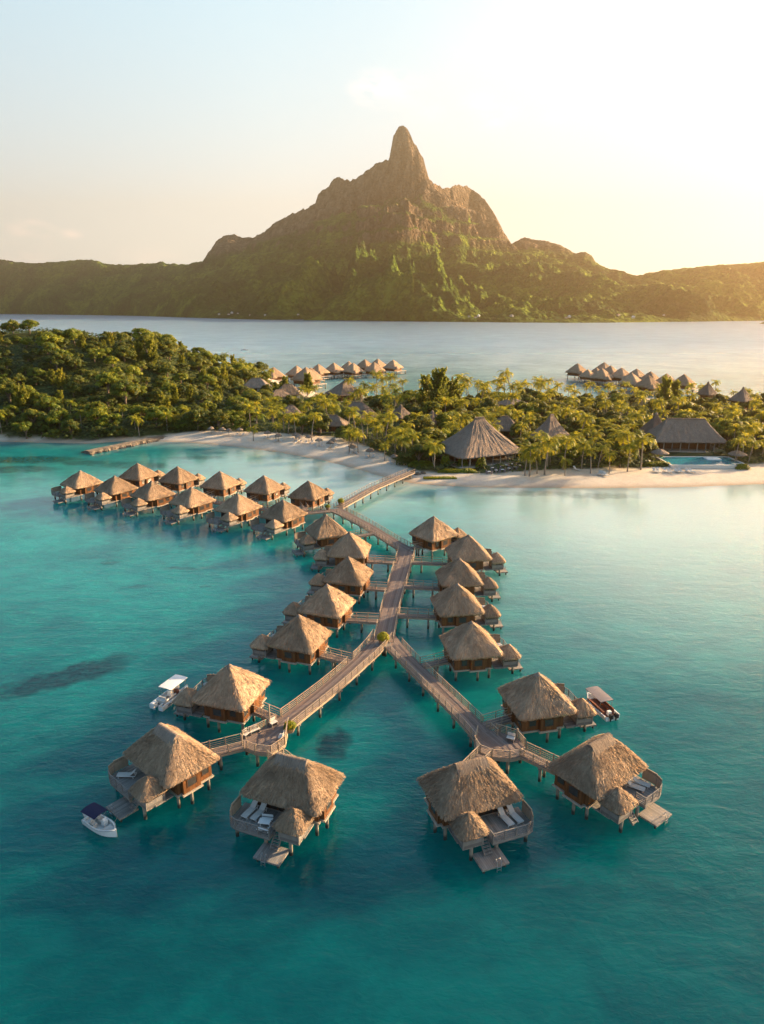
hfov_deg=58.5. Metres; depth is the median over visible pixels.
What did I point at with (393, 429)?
coconut palm
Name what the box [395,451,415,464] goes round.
bush
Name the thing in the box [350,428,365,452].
coconut palm
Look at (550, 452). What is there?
coconut palm
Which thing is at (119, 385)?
broadleaf tree
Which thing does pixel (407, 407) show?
broadleaf tree
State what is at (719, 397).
broadleaf tree
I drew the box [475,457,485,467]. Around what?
bush
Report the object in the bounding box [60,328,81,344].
broadleaf tree
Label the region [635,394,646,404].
coconut palm
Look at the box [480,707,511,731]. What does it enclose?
footbridge
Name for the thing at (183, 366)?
dense shade tree
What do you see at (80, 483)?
overwater bungalow
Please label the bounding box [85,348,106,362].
broadleaf tree
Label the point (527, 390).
dense shade tree
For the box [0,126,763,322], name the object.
mountain island
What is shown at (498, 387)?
coconut palm
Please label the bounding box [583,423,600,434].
coconut palm
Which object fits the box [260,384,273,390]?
broadleaf tree
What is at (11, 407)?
broadleaf tree
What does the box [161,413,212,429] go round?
bush
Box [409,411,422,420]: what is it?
coconut palm
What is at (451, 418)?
coconut palm
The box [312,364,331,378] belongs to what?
overwater bungalow
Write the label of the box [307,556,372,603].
overwater bungalow
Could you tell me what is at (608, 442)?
coconut palm
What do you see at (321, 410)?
broadleaf tree
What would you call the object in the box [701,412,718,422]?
broadleaf tree
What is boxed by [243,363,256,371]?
broadleaf tree
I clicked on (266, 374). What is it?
broadleaf tree
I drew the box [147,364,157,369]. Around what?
dense shade tree
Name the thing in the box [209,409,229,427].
broadleaf tree
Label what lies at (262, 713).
footbridge
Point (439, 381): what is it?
ironwood tree
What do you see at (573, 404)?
coconut palm
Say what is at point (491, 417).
coconut palm
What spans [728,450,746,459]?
thatched parasol
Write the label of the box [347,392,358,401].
coconut palm
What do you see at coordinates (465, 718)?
boardwalk
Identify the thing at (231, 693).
overwater bungalow
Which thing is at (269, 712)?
wooden post
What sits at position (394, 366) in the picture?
overwater bungalow
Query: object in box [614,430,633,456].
coconut palm
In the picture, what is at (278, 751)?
footbridge
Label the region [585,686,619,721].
canopied boat
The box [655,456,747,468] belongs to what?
swimming pool
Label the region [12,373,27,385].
broadleaf tree
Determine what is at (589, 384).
coconut palm
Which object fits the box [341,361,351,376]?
overwater bungalow
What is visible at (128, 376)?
broadleaf tree
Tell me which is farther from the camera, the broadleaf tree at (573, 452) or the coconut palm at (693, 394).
the coconut palm at (693, 394)
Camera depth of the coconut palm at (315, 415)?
256.65 m
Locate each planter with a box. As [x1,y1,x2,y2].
[283,720,296,732]
[337,497,343,504]
[376,631,389,644]
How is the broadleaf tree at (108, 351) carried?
on the sand beach and island ground
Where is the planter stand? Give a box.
[375,640,390,655]
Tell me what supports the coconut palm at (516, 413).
on the sand beach and island ground
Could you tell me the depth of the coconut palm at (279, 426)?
261.04 m
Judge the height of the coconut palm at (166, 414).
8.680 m
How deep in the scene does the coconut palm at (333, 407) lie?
281.94 m
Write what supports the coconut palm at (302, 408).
on the sand beach and island ground
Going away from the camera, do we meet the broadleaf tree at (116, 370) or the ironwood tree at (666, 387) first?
the broadleaf tree at (116, 370)
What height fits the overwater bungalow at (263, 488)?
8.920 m
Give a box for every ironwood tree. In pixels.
[10,383,29,412]
[46,369,56,384]
[54,368,66,388]
[55,390,66,405]
[76,333,86,347]
[92,401,101,420]
[106,331,114,345]
[129,345,135,359]
[134,341,143,360]
[141,336,157,364]
[155,391,164,406]
[163,398,171,407]
[169,384,179,403]
[177,353,185,363]
[185,384,194,402]
[199,369,205,382]
[201,403,208,417]
[214,386,222,401]
[218,365,228,382]
[229,354,235,363]
[230,369,235,376]
[279,376,288,387]
[301,372,313,394]
[417,374,432,403]
[428,366,449,403]
[444,376,462,399]
[656,375,673,400]
[669,379,681,397]
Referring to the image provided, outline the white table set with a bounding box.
[256,814,272,832]
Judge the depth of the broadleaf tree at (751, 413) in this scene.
273.08 m
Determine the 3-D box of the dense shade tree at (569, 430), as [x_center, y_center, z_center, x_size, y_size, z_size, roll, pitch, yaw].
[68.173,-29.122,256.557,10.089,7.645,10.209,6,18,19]
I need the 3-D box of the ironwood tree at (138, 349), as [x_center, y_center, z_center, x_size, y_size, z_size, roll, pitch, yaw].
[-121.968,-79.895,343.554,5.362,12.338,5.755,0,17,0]
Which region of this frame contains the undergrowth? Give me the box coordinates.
[0,327,763,473]
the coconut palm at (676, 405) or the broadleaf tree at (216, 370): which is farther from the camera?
the broadleaf tree at (216, 370)
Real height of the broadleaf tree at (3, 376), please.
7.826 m
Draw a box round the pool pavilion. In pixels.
[646,418,725,452]
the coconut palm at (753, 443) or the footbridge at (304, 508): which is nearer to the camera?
the footbridge at (304, 508)
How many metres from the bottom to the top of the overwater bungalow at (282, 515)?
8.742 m
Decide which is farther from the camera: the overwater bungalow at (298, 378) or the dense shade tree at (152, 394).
the overwater bungalow at (298, 378)
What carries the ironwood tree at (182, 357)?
on the sand beach and island ground
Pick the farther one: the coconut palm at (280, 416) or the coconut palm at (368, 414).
the coconut palm at (280, 416)
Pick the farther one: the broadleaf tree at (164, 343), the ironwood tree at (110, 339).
the broadleaf tree at (164, 343)
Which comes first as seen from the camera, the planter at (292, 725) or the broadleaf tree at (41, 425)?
the planter at (292, 725)
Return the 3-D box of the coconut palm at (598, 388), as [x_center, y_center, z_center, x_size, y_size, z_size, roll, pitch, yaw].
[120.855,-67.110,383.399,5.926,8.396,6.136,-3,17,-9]
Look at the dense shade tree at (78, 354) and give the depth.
329.47 m
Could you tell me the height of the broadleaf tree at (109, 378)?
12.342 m
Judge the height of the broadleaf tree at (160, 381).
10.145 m
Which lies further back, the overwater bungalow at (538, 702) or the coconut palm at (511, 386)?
the coconut palm at (511, 386)
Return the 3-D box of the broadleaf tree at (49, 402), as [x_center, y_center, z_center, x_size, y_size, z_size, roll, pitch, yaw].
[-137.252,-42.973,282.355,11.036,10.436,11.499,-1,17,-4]
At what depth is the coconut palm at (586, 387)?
371.66 m
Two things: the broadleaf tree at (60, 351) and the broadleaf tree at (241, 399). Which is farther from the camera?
the broadleaf tree at (60, 351)
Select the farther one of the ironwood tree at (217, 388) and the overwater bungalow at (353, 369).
the overwater bungalow at (353, 369)
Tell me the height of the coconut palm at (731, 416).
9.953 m
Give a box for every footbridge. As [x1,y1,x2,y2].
[201,733,244,770]
[252,700,281,727]
[267,744,292,757]
[300,502,308,515]
[319,646,351,671]
[334,468,414,510]
[346,612,379,632]
[350,528,374,541]
[366,581,388,599]
[367,555,396,571]
[397,607,435,628]
[403,579,439,597]
[410,541,422,555]
[411,556,447,572]
[419,651,448,676]
[463,745,490,760]
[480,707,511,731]
[519,741,558,781]
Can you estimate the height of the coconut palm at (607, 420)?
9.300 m
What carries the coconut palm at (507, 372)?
on the sand beach and island ground
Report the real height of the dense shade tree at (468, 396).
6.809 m
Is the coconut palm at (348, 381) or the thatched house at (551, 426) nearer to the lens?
the thatched house at (551, 426)
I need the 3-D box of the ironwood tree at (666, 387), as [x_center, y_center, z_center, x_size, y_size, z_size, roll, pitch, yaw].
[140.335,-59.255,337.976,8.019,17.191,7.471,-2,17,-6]
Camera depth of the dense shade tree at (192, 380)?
341.85 m
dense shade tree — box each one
[0,319,20,333]
[17,366,29,373]
[27,376,45,384]
[37,362,53,369]
[42,428,61,436]
[65,356,87,368]
[65,374,88,383]
[66,349,75,353]
[73,352,83,357]
[73,398,89,406]
[76,369,87,373]
[80,385,95,394]
[81,331,91,337]
[82,370,99,377]
[85,340,108,349]
[86,396,101,402]
[87,337,97,340]
[104,424,129,436]
[107,406,116,413]
[110,346,136,361]
[111,341,130,351]
[113,333,127,341]
[144,386,153,390]
[144,389,171,400]
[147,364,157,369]
[154,363,177,376]
[174,368,187,373]
[175,363,190,369]
[177,346,186,353]
[177,382,197,396]
[177,407,188,415]
[184,377,199,384]
[189,365,203,371]
[212,378,226,385]
[214,354,225,360]
[214,382,230,390]
[216,404,227,408]
[220,366,238,373]
[226,377,243,384]
[230,385,253,394]
[245,411,257,419]
[293,402,314,412]
[334,424,362,441]
[363,396,373,400]
[368,398,392,411]
[369,439,384,449]
[403,413,415,422]
[408,406,424,414]
[413,439,445,460]
[428,404,452,411]
[451,406,466,414]
[463,411,488,420]
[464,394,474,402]
[467,401,481,411]
[472,394,495,402]
[488,408,499,416]
[503,392,522,399]
[509,402,523,412]
[511,436,523,446]
[519,394,537,402]
[520,387,534,395]
[526,413,546,425]
[526,426,537,433]
[543,400,568,410]
[545,392,567,400]
[555,408,581,419]
[559,416,587,431]
[561,424,575,435]
[565,436,586,451]
[577,406,592,412]
[590,396,612,409]
[595,424,628,441]
[608,449,633,467]
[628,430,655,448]
[635,437,658,451]
[646,399,669,411]
[666,401,683,413]
[685,395,698,403]
[701,402,720,410]
[725,439,752,451]
[733,409,748,417]
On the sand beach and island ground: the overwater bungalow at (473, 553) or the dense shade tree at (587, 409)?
the dense shade tree at (587, 409)
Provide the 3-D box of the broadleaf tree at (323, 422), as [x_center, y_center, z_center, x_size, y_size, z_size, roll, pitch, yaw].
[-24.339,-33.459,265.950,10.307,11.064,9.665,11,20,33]
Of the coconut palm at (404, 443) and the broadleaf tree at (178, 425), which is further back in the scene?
the broadleaf tree at (178, 425)
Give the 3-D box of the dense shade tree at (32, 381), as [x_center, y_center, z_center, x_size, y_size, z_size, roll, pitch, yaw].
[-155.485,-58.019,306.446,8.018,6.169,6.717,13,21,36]
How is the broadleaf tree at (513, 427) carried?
on the sand beach and island ground
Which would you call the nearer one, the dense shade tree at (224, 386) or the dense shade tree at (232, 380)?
the dense shade tree at (224, 386)
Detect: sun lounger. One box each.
[116,768,136,776]
[241,800,258,817]
[250,803,267,819]
[497,807,514,826]
[506,804,523,823]
[625,780,644,791]
[630,777,650,788]
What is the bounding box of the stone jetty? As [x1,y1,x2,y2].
[81,435,166,454]
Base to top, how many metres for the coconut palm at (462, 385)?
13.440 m
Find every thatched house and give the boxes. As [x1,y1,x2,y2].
[244,378,271,391]
[271,389,289,397]
[279,384,301,398]
[281,405,299,419]
[313,415,349,432]
[325,379,361,401]
[348,401,368,417]
[355,408,376,424]
[391,404,410,424]
[426,410,441,429]
[492,416,517,438]
[498,399,526,408]
[530,414,571,447]
[639,412,661,432]
[696,381,716,402]
[728,387,752,409]
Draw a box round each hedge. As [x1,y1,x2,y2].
[408,460,433,467]
[437,468,476,472]
[642,461,670,466]
[735,463,750,469]
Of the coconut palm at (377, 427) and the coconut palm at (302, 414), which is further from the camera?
the coconut palm at (302, 414)
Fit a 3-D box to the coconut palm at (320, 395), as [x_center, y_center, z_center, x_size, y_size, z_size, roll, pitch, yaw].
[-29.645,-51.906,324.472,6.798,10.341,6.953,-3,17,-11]
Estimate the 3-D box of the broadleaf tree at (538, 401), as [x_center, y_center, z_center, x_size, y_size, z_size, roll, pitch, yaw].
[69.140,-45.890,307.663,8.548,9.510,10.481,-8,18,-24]
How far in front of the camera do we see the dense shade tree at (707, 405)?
310.51 m
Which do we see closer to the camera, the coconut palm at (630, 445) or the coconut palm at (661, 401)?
the coconut palm at (630, 445)
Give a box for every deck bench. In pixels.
[243,727,249,738]
[248,723,259,735]
[269,716,277,726]
[278,731,283,740]
[506,732,514,742]
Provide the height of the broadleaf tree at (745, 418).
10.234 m
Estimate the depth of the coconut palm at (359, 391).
325.53 m
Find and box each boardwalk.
[135,486,335,515]
[277,629,391,735]
[332,504,413,552]
[374,546,414,641]
[383,635,498,746]
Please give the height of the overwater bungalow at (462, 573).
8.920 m
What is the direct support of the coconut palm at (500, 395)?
on the sand beach and island ground
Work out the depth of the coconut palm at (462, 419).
249.66 m
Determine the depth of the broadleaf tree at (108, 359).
326.07 m
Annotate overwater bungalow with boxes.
[51,470,102,504]
[84,475,137,510]
[106,722,219,821]
[118,463,164,487]
[121,481,174,517]
[157,466,205,492]
[160,487,215,525]
[171,664,270,732]
[199,471,246,499]
[206,493,261,533]
[229,752,344,867]
[243,475,290,505]
[249,614,333,674]
[250,499,307,540]
[270,367,285,380]
[281,584,355,637]
[285,365,301,380]
[288,480,333,510]
[290,367,326,388]
[292,514,347,556]
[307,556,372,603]
[309,368,324,382]
[310,532,370,571]
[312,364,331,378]
[325,363,347,378]
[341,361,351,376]
[342,363,366,378]
[357,359,370,372]
[364,362,385,377]
[371,359,389,372]
[383,360,406,373]
[409,516,467,558]
[417,756,533,873]
[430,583,503,633]
[435,558,500,601]
[438,621,522,680]
[443,534,507,575]
[497,672,596,742]
[547,732,671,832]
[565,363,585,379]
[578,369,593,381]
[589,368,616,384]
[597,362,608,368]
[604,365,616,373]
[611,368,628,380]
[618,373,640,389]
[626,369,644,378]
[633,375,659,395]
[640,371,658,379]
[656,373,682,389]
[674,374,698,392]
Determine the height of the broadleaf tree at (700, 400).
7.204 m
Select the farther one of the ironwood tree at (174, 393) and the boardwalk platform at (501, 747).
the ironwood tree at (174, 393)
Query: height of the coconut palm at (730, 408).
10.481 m
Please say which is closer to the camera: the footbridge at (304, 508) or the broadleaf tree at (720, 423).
the footbridge at (304, 508)
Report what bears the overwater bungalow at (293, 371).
on the lagoon water
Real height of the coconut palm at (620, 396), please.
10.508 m
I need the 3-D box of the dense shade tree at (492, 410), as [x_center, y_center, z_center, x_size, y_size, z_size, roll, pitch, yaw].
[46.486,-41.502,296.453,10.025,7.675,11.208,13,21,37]
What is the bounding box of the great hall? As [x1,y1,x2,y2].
[431,417,523,468]
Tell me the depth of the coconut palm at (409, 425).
247.60 m
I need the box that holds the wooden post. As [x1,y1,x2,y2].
[268,704,270,725]
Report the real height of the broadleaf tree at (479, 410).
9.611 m
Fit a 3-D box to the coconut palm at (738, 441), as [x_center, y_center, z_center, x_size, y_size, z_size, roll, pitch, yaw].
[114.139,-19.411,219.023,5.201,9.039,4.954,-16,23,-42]
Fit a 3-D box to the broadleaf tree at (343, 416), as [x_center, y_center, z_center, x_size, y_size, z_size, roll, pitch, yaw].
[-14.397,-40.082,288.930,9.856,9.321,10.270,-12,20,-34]
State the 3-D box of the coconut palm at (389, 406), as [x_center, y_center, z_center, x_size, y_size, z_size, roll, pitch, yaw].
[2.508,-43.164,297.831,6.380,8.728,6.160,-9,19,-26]
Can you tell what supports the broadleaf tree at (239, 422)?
on the sand beach and island ground
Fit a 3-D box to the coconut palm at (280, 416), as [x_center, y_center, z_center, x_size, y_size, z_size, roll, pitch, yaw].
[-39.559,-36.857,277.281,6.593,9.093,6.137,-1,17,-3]
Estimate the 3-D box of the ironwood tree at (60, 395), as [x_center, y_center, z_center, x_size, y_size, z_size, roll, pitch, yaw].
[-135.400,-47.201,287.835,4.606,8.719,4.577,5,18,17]
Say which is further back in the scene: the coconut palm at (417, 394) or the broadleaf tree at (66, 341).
the broadleaf tree at (66, 341)
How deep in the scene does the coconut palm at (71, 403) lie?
282.58 m
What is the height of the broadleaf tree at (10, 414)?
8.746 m
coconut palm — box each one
[0,410,5,433]
[65,399,76,412]
[72,407,85,427]
[117,404,127,416]
[126,412,140,428]
[131,415,143,435]
[160,411,172,430]
[179,405,191,413]
[242,403,254,426]
[246,400,261,423]
[246,424,257,440]
[248,408,266,427]
[262,396,275,406]
[265,409,278,425]
[267,402,277,421]
[267,405,281,422]
[270,421,282,438]
[271,397,281,403]
[277,405,287,421]
[277,410,290,429]
[284,413,291,433]
[286,412,300,438]
[294,411,305,430]
[297,387,305,398]
[298,405,308,412]
[299,401,314,411]
[307,412,322,439]
[310,384,318,393]
[314,391,325,407]
[317,398,331,412]
[325,402,340,414]
[329,397,338,404]
[340,427,355,451]
[342,376,355,400]
[342,406,357,427]
[344,407,358,423]
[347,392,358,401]
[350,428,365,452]
[352,416,368,444]
[353,386,365,401]
[356,388,367,398]
[359,381,368,397]
[361,411,377,437]
[366,383,381,407]
[366,415,383,440]
[370,370,383,394]
[370,424,384,438]
[376,375,388,392]
[378,390,395,408]
[379,442,390,460]
[381,399,391,408]
[382,402,394,411]
[382,410,398,441]
[382,419,392,434]
[383,372,397,391]
[385,432,400,453]
[386,381,399,405]
[388,386,402,408]
[388,426,399,447]
[391,427,414,450]
[393,434,411,458]
[396,391,412,403]
[397,378,408,384]
[400,419,414,431]
[405,429,420,445]
[409,391,421,401]
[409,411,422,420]
[419,434,434,457]
[423,439,444,470]
[436,395,452,411]
[443,420,455,430]
[446,415,457,422]
[447,422,464,430]
[453,373,468,382]
[453,396,468,408]
[453,412,472,427]
[458,382,468,394]
[460,377,473,393]
[469,397,482,407]
[472,379,482,393]
[476,385,491,398]
[478,381,492,388]
[485,412,499,422]
[486,391,497,398]
[487,420,502,431]
[490,392,506,417]
[491,376,502,390]
[493,382,506,391]
[495,405,511,416]
[498,368,513,392]
[498,376,510,387]
[506,392,520,403]
[507,383,517,392]
[510,407,522,421]
[511,380,521,391]
[511,410,524,421]
[514,385,525,393]
[515,421,528,437]
[518,450,535,475]
[519,379,532,388]
[519,439,542,476]
[521,410,536,420]
[521,431,535,438]
[522,416,534,425]
[527,452,544,473]
[531,375,547,390]
[532,430,544,442]
[534,381,547,391]
[536,392,551,401]
[536,432,561,474]
[539,442,560,468]
[541,386,559,401]
[543,377,554,385]
[546,410,560,418]
[549,404,562,414]
[552,381,564,390]
[557,434,578,469]
[559,406,573,418]
[559,456,572,475]
[566,383,576,392]
[567,394,579,402]
[567,400,577,406]
[568,389,581,396]
[570,409,585,419]
[570,431,582,437]
[574,437,592,467]
[576,418,589,437]
[578,428,589,437]
[579,413,596,435]
[581,397,596,405]
[582,383,591,392]
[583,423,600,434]
[583,447,598,473]
[585,380,595,386]
[587,437,600,444]
[590,429,604,437]
[593,385,601,391]
[595,443,610,467]
[597,398,612,411]
[599,420,613,428]
[600,418,619,427]
[600,438,614,459]
[602,450,617,473]
[603,383,613,398]
[606,426,623,449]
[613,424,630,430]
[614,393,626,405]
[614,399,628,414]
[614,405,623,411]
[614,427,635,462]
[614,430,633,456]
[619,441,641,471]
[621,416,637,426]
[622,405,633,414]
[627,409,645,419]
[627,423,639,430]
[629,429,656,469]
[635,390,648,405]
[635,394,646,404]
[637,408,649,413]
[651,396,667,414]
[658,408,670,418]
[669,401,683,415]
[670,396,687,412]
[685,382,698,390]
[688,392,699,400]
[690,411,706,417]
[708,402,722,412]
[711,380,721,388]
[718,409,728,418]
[722,403,739,419]
[724,410,740,419]
[725,423,745,437]
[727,407,742,419]
[728,401,744,417]
[731,437,746,461]
[734,430,755,451]
[739,421,761,435]
[746,420,763,439]
[746,439,761,461]
[747,392,760,409]
[749,398,762,409]
[753,409,763,421]
[757,435,763,458]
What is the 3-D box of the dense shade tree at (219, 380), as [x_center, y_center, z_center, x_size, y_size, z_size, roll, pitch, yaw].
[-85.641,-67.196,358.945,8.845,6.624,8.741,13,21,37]
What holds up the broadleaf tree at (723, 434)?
on the sand beach and island ground
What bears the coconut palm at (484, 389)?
on the sand beach and island ground
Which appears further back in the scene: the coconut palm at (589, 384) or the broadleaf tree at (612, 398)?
the coconut palm at (589, 384)
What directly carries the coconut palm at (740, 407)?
on the sand beach and island ground
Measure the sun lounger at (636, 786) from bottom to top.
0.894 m
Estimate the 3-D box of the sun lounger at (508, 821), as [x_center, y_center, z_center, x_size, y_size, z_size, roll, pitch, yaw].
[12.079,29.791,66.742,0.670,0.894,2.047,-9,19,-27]
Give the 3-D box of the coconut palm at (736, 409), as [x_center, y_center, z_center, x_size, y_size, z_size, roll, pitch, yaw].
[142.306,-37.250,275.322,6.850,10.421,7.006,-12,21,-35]
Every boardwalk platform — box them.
[242,714,288,766]
[474,723,525,773]
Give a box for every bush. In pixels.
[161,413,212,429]
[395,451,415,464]
[440,455,450,464]
[458,459,467,465]
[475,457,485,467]
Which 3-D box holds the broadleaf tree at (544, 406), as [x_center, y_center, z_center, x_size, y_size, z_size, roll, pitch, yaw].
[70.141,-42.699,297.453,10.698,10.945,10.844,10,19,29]
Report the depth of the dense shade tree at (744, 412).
297.20 m
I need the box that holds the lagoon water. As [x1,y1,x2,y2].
[0,314,763,1023]
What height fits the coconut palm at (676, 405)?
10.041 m
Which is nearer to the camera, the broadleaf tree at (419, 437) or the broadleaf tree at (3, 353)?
the broadleaf tree at (419, 437)
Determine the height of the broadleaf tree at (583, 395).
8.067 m
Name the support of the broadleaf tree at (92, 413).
on the sand beach and island ground
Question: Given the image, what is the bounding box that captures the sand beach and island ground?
[0,332,763,487]
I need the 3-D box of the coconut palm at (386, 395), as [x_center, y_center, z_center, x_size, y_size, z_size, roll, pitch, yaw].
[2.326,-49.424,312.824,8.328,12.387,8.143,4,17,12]
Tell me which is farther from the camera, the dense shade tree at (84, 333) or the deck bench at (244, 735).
the dense shade tree at (84, 333)
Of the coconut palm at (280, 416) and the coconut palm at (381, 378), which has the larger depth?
the coconut palm at (381, 378)
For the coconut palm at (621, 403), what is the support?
on the sand beach and island ground
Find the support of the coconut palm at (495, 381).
on the sand beach and island ground
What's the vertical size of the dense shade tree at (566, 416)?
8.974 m
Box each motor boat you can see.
[80,802,116,836]
[149,674,187,711]
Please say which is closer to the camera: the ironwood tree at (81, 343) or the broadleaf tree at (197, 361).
the ironwood tree at (81, 343)
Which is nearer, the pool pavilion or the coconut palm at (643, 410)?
the pool pavilion
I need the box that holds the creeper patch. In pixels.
[423,476,456,479]
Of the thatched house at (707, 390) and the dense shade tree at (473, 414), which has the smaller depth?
the dense shade tree at (473, 414)
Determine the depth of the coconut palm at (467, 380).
375.42 m
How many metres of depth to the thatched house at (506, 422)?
259.15 m
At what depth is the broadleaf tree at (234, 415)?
282.92 m
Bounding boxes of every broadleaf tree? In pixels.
[0,338,12,345]
[0,349,12,357]
[0,365,11,374]
[0,374,7,379]
[0,377,16,384]
[0,381,13,402]
[0,408,15,424]
[3,404,21,412]
[7,416,26,423]
[9,385,38,396]
[10,335,21,341]
[11,421,36,438]
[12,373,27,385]
[17,408,46,424]
[19,319,39,333]
[19,337,34,347]
[22,353,33,361]
[27,367,46,376]
[29,394,47,403]
[32,421,50,432]
[33,396,63,410]
[34,341,61,362]
[35,331,62,345]
[41,350,71,369]
[43,328,61,335]
[43,409,73,428]
[47,407,63,414]
[56,349,73,359]
[57,338,70,349]
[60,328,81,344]
[60,419,81,434]
[62,381,82,396]
[76,402,89,409]
[84,401,108,420]
[84,406,107,420]
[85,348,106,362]
[89,426,106,436]
[95,372,121,393]
[95,413,122,428]
[98,334,106,340]
[99,393,117,405]
[102,348,113,355]
[103,356,118,366]
[109,367,121,373]
[109,379,140,403]
[117,371,132,390]
[121,365,142,375]
[129,405,146,418]
[130,386,146,400]
[131,328,153,338]
[131,376,138,382]
[132,361,146,371]
[137,334,157,352]
[140,377,149,384]
[142,352,161,361]
[143,405,169,426]
[151,376,175,387]
[153,331,162,341]
[157,337,178,358]
[158,333,177,343]
[159,384,171,399]
[163,348,177,360]
[165,407,179,416]
[172,373,187,380]
[173,419,189,429]
[181,406,209,430]
[185,352,197,359]
[187,357,212,372]
[189,355,206,364]
[191,347,207,353]
[191,390,214,402]
[196,383,205,390]
[197,351,219,367]
[198,374,217,388]
[199,400,216,409]
[206,366,220,376]
[207,390,220,401]
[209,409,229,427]
[222,400,247,414]
[224,410,246,425]
[225,395,242,404]
[227,397,253,405]
[230,362,247,369]
[231,381,243,386]
[233,418,248,427]
[235,368,258,380]
[242,388,256,400]
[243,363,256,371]
[245,391,265,403]
[254,361,268,371]
[258,389,273,398]
[259,371,271,378]
[259,376,269,383]
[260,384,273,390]
[279,395,302,406]
[289,416,312,434]
[304,396,319,405]
[306,407,327,416]
[309,412,331,435]
[338,407,360,422]
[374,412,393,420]
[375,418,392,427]
[403,402,420,410]
[404,397,419,404]
[404,431,421,444]
[405,443,433,461]
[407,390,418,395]
[408,415,433,431]
[418,426,446,441]
[420,401,441,413]
[434,411,459,427]
[439,428,450,437]
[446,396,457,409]
[446,400,472,409]
[450,428,459,435]
[473,408,490,414]
[480,397,497,408]
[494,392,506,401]
[509,421,530,437]
[517,403,536,414]
[521,437,542,452]
[528,391,541,398]
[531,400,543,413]
[534,402,554,415]
[556,444,584,462]
[577,393,590,400]
[580,397,592,403]
[584,417,605,436]
[584,441,615,461]
[590,409,604,418]
[603,410,621,418]
[604,434,632,449]
[606,414,623,424]
[607,390,618,402]
[609,393,630,405]
[624,413,648,424]
[628,419,645,431]
[629,395,637,405]
[630,405,640,410]
[669,411,697,417]
[675,401,704,413]
[693,398,708,404]
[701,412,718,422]
[704,410,723,417]
[708,394,726,403]
[709,417,732,430]
[717,428,736,440]
[726,420,755,438]
[736,416,762,429]
[739,401,757,408]
[745,408,763,423]
[754,427,763,437]
[757,393,763,402]
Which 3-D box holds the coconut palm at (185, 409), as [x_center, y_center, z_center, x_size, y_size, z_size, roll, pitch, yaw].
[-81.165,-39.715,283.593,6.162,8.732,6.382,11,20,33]
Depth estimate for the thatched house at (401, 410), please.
290.21 m
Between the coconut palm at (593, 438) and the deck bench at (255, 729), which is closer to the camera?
the deck bench at (255, 729)
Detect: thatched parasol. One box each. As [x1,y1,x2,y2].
[651,449,669,458]
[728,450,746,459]
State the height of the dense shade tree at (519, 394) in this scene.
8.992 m
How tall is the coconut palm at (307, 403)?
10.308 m
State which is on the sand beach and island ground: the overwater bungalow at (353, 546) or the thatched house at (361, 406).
the thatched house at (361, 406)
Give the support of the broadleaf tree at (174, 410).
on the sand beach and island ground
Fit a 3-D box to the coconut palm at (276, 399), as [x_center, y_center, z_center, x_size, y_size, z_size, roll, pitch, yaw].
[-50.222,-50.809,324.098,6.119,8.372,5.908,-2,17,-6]
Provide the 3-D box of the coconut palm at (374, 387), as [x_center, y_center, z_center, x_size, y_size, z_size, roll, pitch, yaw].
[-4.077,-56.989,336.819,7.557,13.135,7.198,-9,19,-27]
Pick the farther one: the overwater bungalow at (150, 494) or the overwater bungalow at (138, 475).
the overwater bungalow at (138, 475)
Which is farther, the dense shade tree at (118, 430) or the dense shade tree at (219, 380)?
the dense shade tree at (219, 380)
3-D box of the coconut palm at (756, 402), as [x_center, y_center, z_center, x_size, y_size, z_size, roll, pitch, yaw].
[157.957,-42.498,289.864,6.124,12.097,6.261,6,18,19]
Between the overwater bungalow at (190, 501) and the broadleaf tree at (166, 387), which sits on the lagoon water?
the overwater bungalow at (190, 501)
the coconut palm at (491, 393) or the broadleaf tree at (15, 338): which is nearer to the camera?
the coconut palm at (491, 393)
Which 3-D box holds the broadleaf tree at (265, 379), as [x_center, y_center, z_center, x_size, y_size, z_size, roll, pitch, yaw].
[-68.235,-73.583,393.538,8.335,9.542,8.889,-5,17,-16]
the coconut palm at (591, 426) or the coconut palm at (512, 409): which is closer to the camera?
the coconut palm at (591, 426)
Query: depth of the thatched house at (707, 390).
350.40 m
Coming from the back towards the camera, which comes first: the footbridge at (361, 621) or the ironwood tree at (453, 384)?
the ironwood tree at (453, 384)
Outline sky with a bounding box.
[0,0,763,275]
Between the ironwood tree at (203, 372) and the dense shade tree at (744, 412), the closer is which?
the dense shade tree at (744, 412)
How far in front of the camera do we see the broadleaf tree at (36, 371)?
309.12 m
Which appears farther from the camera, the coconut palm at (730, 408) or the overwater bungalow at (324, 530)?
the coconut palm at (730, 408)
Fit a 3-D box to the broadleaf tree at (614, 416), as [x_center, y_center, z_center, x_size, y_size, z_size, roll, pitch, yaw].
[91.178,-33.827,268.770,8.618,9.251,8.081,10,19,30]
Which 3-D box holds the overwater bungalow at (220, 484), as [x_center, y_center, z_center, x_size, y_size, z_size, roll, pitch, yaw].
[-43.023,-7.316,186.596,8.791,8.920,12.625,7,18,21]
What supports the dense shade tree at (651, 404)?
on the sand beach and island ground
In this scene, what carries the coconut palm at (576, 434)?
on the sand beach and island ground
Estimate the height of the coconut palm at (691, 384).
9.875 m
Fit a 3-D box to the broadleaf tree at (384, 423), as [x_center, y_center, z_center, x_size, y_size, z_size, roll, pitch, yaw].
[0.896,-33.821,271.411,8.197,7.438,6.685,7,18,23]
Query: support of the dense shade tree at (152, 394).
on the sand beach and island ground
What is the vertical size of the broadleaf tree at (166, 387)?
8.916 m
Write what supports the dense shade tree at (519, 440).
on the sand beach and island ground
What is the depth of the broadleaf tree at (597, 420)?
256.85 m
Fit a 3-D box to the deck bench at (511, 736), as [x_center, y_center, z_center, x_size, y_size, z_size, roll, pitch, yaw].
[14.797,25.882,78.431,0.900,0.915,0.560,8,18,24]
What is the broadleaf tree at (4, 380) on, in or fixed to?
on the sand beach and island ground

